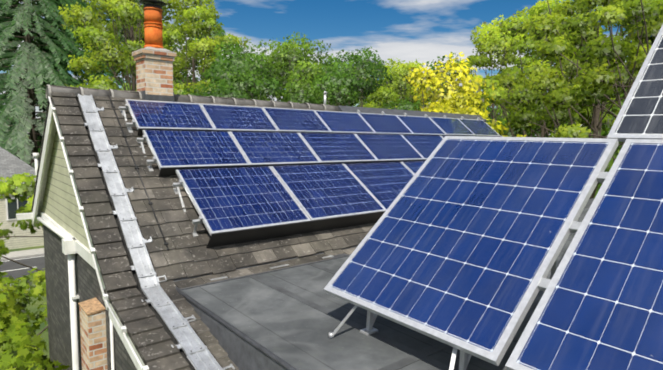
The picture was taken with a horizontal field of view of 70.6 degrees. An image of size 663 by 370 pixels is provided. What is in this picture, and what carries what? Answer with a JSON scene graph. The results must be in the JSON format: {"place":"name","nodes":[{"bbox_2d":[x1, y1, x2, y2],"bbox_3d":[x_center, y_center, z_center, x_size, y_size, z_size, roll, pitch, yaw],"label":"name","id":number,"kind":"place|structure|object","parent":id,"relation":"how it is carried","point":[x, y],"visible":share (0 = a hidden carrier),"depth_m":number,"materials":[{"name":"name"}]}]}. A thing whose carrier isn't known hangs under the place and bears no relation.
{"place":"outdoors","nodes":[
{"label":"outdoors","id":0,"kind":"place"},
{"bbox_2d":[0,147,35,182],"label":"neighbour roof","id":1,"kind":"structure","parent":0,"point":[11,164],"depth_m":31.52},
{"bbox_2d":[33,153,38,178],"bbox_3d":[-16.986,-0.875,26.994,0.320,1.950,0.320,-4,8,-39],"label":"vent pipe","id":2,"kind":"object","parent":1,"relation":"on","point":[35,155],"visible":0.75,"depth_m":26.88,"materials":[{"name":"white paint"}]},
{"bbox_2d":[32,99,194,369],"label":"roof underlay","id":3,"kind":"object","parent":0,"point":[165,328],"visible":0.1,"depth_m":5.84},
{"bbox_2d":[0,188,598,289],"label":"road","id":4,"kind":"structure","parent":0,"point":[34,258],"depth_m":27.96,"materials":[{"name":"grey asphalt"}]},
{"bbox_2d":[108,95,499,250],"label":"mounting rails","id":5,"kind":"object","parent":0,"point":[238,236],"visible":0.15,"depth_m":7.06,"materials":[{"name":"metal"}]},
{"bbox_2d":[2,136,608,358],"bbox_3d":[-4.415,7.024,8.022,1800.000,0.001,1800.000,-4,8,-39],"label":"ground","id":6,"kind":"structure","parent":0,"point":[33,309],"depth_m":20.81,"materials":[{"name":"green plant"}]},
{"bbox_2d":[0,185,43,249],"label":"neighbour house","id":7,"kind":"structure","parent":6,"relation":"on","point":[7,214],"depth_m":30.98,"materials":[{"name":"beige paint"}]},
{"bbox_2d":[0,172,46,309],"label":"bush","id":8,"kind":"object","parent":6,"relation":"on","point":[37,279],"depth_m":13.66,"materials":[{"name":"green plant"}]},
{"bbox_2d":[0,271,50,361],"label":"bush","id":9,"kind":"object","parent":6,"relation":"on","point":[17,330],"depth_m":9.80,"materials":[{"name":"green plant"}]},
{"bbox_2d":[0,334,70,369],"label":"bush","id":10,"kind":"object","parent":6,"relation":"on","point":[12,359],"visible":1,"depth_m":7.50,"materials":[{"name":"green plant"}]},
{"bbox_2d":[3,7,115,83],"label":"tree","id":11,"kind":"object","parent":6,"relation":"on","point":[58,45],"depth_m":53.08,"materials":[{"name":"green plant"}]},
{"bbox_2d":[0,0,128,167],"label":"conifer","id":12,"kind":"object","parent":6,"relation":"on","point":[18,106],"depth_m":38.03,"materials":[{"name":"green plant"}]},
{"bbox_2d":[40,127,141,369],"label":"house walls","id":13,"kind":"structure","parent":6,"relation":"on","point":[60,210],"depth_m":7.79,"materials":[{"name":"paint"}]},
{"bbox_2d":[16,98,144,369],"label":"house trim","id":14,"kind":"structure","parent":13,"relation":"attached to","point":[68,245],"depth_m":7.06,"materials":[{"name":"white paint"}]},
{"bbox_2d":[78,298,106,369],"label":"brick pier","id":15,"kind":"structure","parent":13,"relation":"attached to","point":[93,334],"depth_m":5.86,"materials":[{"name":"beige brick"}]},
{"bbox_2d":[48,96,148,369],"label":"roof edge trim","id":16,"kind":"structure","parent":13,"relation":"attached to","point":[123,330],"depth_m":5.41,"materials":[{"name":"white paint"}]},
{"bbox_2d":[31,85,375,369],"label":"roof tiles","id":17,"kind":"object","parent":13,"relation":"on","point":[188,254],"visible":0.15,"depth_m":6.15,"materials":[{"name":"grey tile"}]},
{"bbox_2d":[132,47,176,95],"bbox_3d":[-3.042,-1.669,8.064,0.570,1.320,0.540,-4,8,-39],"label":"chimney stack","id":18,"kind":"object","parent":17,"relation":"on","point":[154,71],"visible":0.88,"depth_m":7.86,"materials":[{"name":"brick"}]},
{"bbox_2d":[139,0,165,48],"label":"chimney pot","id":19,"kind":"object","parent":18,"relation":"on","point":[153,24],"visible":0.98,"depth_m":7.84,"materials":[{"name":"ceramic"}]},
{"bbox_2d":[77,94,234,369],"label":"metal flashing strip","id":20,"kind":"object","parent":17,"relation":"on","point":[194,348],"visible":0.94,"depth_m":5.63,"materials":[{"name":"silver metal"}]},
{"bbox_2d":[141,90,173,101],"bbox_3d":[-2.973,-1.371,8.006,0.710,0.437,0.691,-4,8,-39],"label":"chimney flashing","id":21,"kind":"object","parent":17,"relation":"on","point":[151,97],"visible":0.29,"depth_m":7.88,"materials":[{"name":"grey metal"}]},
{"bbox_2d":[46,84,338,109],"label":"ridge caps","id":22,"kind":"object","parent":17,"relation":"on","point":[82,91],"visible":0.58,"depth_m":8.47,"materials":[{"name":"tile"}]},
{"bbox_2d":[119,104,443,236],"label":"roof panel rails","id":23,"kind":"object","parent":17,"relation":"on","point":[196,222],"visible":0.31,"depth_m":6.91,"materials":[{"name":"silver metal"}]},
{"bbox_2d":[125,99,502,235],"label":"solar panel frames","id":24,"kind":"structure","parent":23,"relation":"on","point":[289,191],"depth_m":7.88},
{"bbox_2d":[128,100,501,230],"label":"solar panels","id":25,"kind":"object","parent":24,"relation":"in","point":[232,198],"visible":0.79,"depth_m":8.01,"materials":[{"name":"blue glass"}]},
{"bbox_2d":[173,198,594,289],"bbox_3d":[3.638,0.755,10.085,14.280,0.136,0.335,-4,8,-39],"label":"roof flashing","id":26,"kind":"object","parent":17,"relation":"on","point":[589,203],"visible":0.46,"depth_m":6.38,"materials":[{"name":"grey metal"}]},
{"bbox_2d":[323,91,486,121],"bbox_3d":[2.237,-1.953,12.209,6.040,0.564,0.390,-4,8,-39],"label":"ridge capping","id":27,"kind":"object","parent":17,"relation":"on","point":[396,112],"visible":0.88,"depth_m":11.84,"materials":[{"name":"metal"}]},
{"bbox_2d":[176,207,589,369],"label":"flat roof","id":28,"kind":"structure","parent":13,"relation":"on","point":[251,323],"depth_m":4.48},
{"bbox_2d":[249,239,571,369],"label":"flat roof seams","id":29,"kind":"object","parent":28,"relation":"on","point":[422,355],"depth_m":4.20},
{"bbox_2d":[328,172,608,369],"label":"panel support brackets","id":30,"kind":"object","parent":28,"relation":"on","point":[465,357],"visible":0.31,"depth_m":3.85,"materials":[{"name":"metal"}]},
{"bbox_2d":[324,25,662,369],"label":"panel frames","id":31,"kind":"structure","parent":30,"relation":"on","point":[497,354],"depth_m":3.70,"materials":[{"name":"metal"}]},
{"bbox_2d":[330,139,662,369],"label":"glass panel","id":32,"kind":"object","parent":31,"relation":"in","point":[458,243],"visible":1,"depth_m":3.74,"materials":[{"name":"blue glass"}]},
{"bbox_2d":[614,34,662,134],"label":"solar panel","id":33,"kind":"object","parent":31,"relation":"on","point":[643,114],"visible":1,"depth_m":4.43,"materials":[{"name":"glass"}]},
{"bbox_2d":[58,0,183,90],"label":"tree","id":34,"kind":"object","parent":6,"relation":"on","point":[97,32],"depth_m":25.79,"materials":[{"name":"green plant"}]},
{"bbox_2d":[121,83,136,90],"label":"tree","id":35,"kind":"object","parent":6,"relation":"on","point":[128,87],"depth_m":35.18,"materials":[{"name":"green plant"}]},
{"bbox_2d":[83,0,200,89],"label":"tree","id":36,"kind":"object","parent":6,"relation":"on","point":[123,38],"depth_m":42.50,"materials":[{"name":"green plant"}]},
{"bbox_2d":[122,0,250,94],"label":"tree","id":37,"kind":"object","parent":6,"relation":"on","point":[188,18],"depth_m":29.15,"materials":[{"name":"green plant"}]},
{"bbox_2d":[163,21,268,99],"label":"tree","id":38,"kind":"object","parent":6,"relation":"on","point":[221,33],"depth_m":42.69,"materials":[{"name":"green plant"}]},
{"bbox_2d":[178,38,326,103],"bbox_3d":[-4.919,-1.802,27.942,9.292,13.280,9.980,-4,8,-39],"label":"tree","id":39,"kind":"object","parent":6,"relation":"on","point":[237,79],"depth_m":25.60,"materials":[{"name":"green plant"}]},
{"bbox_2d":[249,50,289,100],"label":"tree","id":40,"kind":"object","parent":6,"relation":"on","point":[270,74],"depth_m":47.80,"materials":[{"name":"green plant"}]},
{"bbox_2d":[248,31,379,105],"bbox_3d":[-2.377,-2.379,29.884,11.423,14.100,10.077,-4,8,-39],"label":"tree","id":41,"kind":"object","parent":6,"relation":"on","point":[302,66],"depth_m":27.30,"materials":[{"name":"green plant"}]},
{"bbox_2d":[315,54,364,106],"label":"tree","id":42,"kind":"object","parent":6,"relation":"on","point":[333,58],"depth_m":49.49,"materials":[{"name":"green plant"}]},
{"bbox_2d":[302,47,436,111],"bbox_3d":[2.012,-1.707,28.806,10.327,13.136,9.841,-4,8,-39],"label":"tree","id":43,"kind":"object","parent":6,"relation":"on","point":[337,84],"depth_m":26.88,"materials":[{"name":"green plant"}]},
{"bbox_2d":[354,82,395,106],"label":"tree","id":44,"kind":"object","parent":6,"relation":"on","point":[367,102],"depth_m":36.72,"materials":[{"name":"green plant"}]},
{"bbox_2d":[353,62,419,105],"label":"tree","id":45,"kind":"object","parent":6,"relation":"on","point":[382,78],"depth_m":49.45,"materials":[{"name":"green plant"}]},
{"bbox_2d":[363,58,444,109],"bbox_3d":[4.540,-2.219,33.327,9.825,13.273,8.380,-4,8,-39],"label":"tree","id":46,"kind":"object","parent":6,"relation":"on","point":[390,91],"depth_m":31.87,"materials":[{"name":"green plant"}]},
{"bbox_2d":[406,52,491,106],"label":"tree","id":47,"kind":"object","parent":6,"relation":"on","point":[433,68],"depth_m":46.80,"materials":[{"name":"plant"}]},
{"bbox_2d":[403,52,525,136],"bbox_3d":[5.548,-0.254,22.352,8.890,11.756,10.009,-4,8,-39],"label":"yellow tree","id":48,"kind":"object","parent":6,"relation":"on","point":[448,104],"depth_m":21.29,"materials":[{"name":"yellow plant"}]},
{"bbox_2d":[455,92,518,135],"bbox_3d":[8.579,-0.580,30.168,8.756,10.819,8.774,-4,8,-39],"label":"understory","id":49,"kind":"object","parent":6,"relation":"on","point":[489,118],"depth_m":28.83,"materials":[{"name":"plant"}]},
{"bbox_2d":[452,15,538,136],"bbox_3d":[10.471,-2.928,30.099,6.881,15.576,7.341,-4,8,-39],"label":"tree","id":50,"kind":"object","parent":6,"relation":"on","point":[495,43],"depth_m":29.18,"materials":[{"name":"green plant"}]},
{"bbox_2d":[488,104,511,136],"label":"tree","id":51,"kind":"object","parent":6,"relation":"on","point":[498,110],"visible":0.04,"depth_m":31.06,"materials":[{"name":"green plant"}]},
{"bbox_2d":[494,96,608,169],"bbox_3d":[13.098,-0.160,28.548,8.587,10.492,8.419,-4,8,-39],"label":"understory","id":52,"kind":"object","parent":6,"relation":"on","point":[514,132],"depth_m":27.00,"materials":[{"name":"green plant"}]},
{"bbox_2d":[480,0,629,137],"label":"tree","id":53,"kind":"object","parent":6,"relation":"on","point":[522,46],"depth_m":22.83,"materials":[{"name":"green plant"}]},
{"bbox_2d":[525,44,603,135],"bbox_3d":[21.192,-5.258,40.845,11.848,18.257,13.681,-4,8,-39],"label":"tree","id":54,"kind":"object","parent":6,"relation":"on","point":[539,57],"depth_m":38.89,"materials":[{"name":"green plant"}]},
{"bbox_2d":[505,0,662,198],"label":"tree","id":55,"kind":"object","parent":6,"relation":"on","point":[525,113],"depth_m":20.29,"materials":[{"name":"green plant"}]},
{"bbox_2d":[545,94,623,197],"bbox_3d":[15.245,-0.114,26.331,9.161,10.941,7.370,-4,8,-39],"label":"understory","id":56,"kind":"object","parent":6,"relation":"on","point":[610,163],"depth_m":24.28,"materials":[{"name":"green plant"}]},
{"bbox_2d":[529,0,662,161],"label":"tree","id":57,"kind":"object","parent":6,"relation":"on","point":[597,53],"depth_m":17.89,"materials":[{"name":"green plant"}]},
{"bbox_2d":[596,128,623,189],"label":"tree","id":58,"kind":"object","parent":6,"relation":"on","point":[605,133],"visible":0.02,"depth_m":23.95,"materials":[{"name":"green plant"}]},
{"bbox_2d":[573,17,658,129],"bbox_3d":[16.903,-3.391,21.765,11.015,18.490,11.337,-4,8,-39],"label":"tree","id":59,"kind":"object","parent":6,"relation":"on","point":[626,28],"depth_m":23.74,"materials":[{"name":"green plant"}]},
{"bbox_2d":[0,0,635,136],"label":"sky","id":60,"kind":"structure","parent":0,"point":[407,30],"materials":[{"name":"blue"}]}
]}

